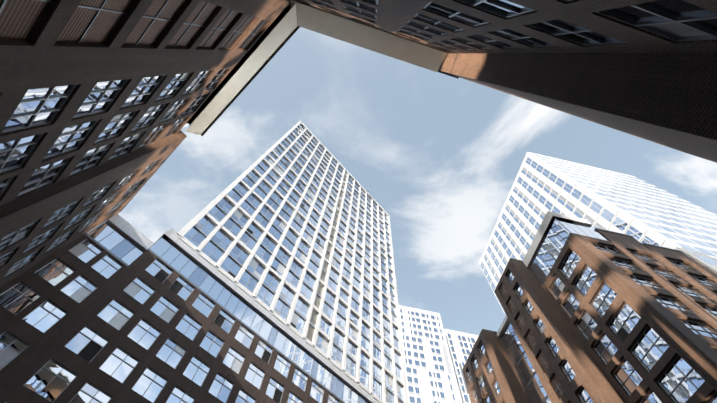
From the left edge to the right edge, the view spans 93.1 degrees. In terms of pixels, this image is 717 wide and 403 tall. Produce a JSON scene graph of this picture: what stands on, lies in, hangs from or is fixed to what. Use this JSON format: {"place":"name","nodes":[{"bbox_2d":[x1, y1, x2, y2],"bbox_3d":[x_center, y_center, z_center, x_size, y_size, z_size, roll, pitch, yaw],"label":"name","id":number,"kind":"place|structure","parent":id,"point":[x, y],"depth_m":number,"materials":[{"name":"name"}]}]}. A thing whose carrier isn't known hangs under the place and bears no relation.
{"place":"outdoors","nodes":[
{"label":"outdoors","id":0,"kind":"place"},
{"bbox_2d":[0,0,316,286],"bbox_3d":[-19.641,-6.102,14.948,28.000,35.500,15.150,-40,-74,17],"label":"brick building","id":1,"kind":"structure","parent":0,"point":[106,101],"depth_m":17.75,"materials":[{"name":"brown brick"}]},
{"bbox_2d":[0,121,408,402],"bbox_3d":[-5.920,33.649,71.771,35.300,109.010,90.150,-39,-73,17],"label":"skyscraper","id":2,"kind":"structure","parent":0,"point":[268,275],"depth_m":39.05,"materials":[{"name":"concrete"}]},
{"bbox_2d":[3,27,716,335],"label":"sky","id":3,"kind":"structure","parent":0,"point":[443,155],"materials":[{"name":"blue"}]},
{"bbox_2d":[399,305,461,402],"bbox_3d":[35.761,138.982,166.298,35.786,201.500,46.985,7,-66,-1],"label":"tower","id":4,"kind":"structure","parent":0,"point":[430,374],"depth_m":208.79,"materials":[{"name":"concrete"}]},
{"bbox_2d":[444,329,477,402],"bbox_3d":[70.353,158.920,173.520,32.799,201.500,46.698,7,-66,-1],"label":"tower","id":5,"kind":"structure","parent":0,"point":[460,345],"depth_m":238.91,"materials":[{"name":"concrete"}]},
{"bbox_2d":[286,0,716,162],"bbox_3d":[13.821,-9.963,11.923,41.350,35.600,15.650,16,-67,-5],"label":"brick building","id":6,"kind":"structure","parent":0,"point":[645,69],"depth_m":9.40,"materials":[{"name":"dark brick"},{"name":"glass"}]},
{"bbox_2d":[462,211,716,402],"bbox_3d":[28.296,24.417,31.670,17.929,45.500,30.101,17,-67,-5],"label":"brick building","id":7,"kind":"structure","parent":0,"point":[580,299],"depth_m":36.01,"materials":[{"name":"brown brick"}]},
{"bbox_2d":[479,152,716,375],"bbox_3d":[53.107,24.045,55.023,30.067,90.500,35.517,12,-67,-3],"label":"white tower","id":8,"kind":"structure","parent":0,"point":[639,210],"depth_m":70.78,"materials":[{"name":"concrete"}]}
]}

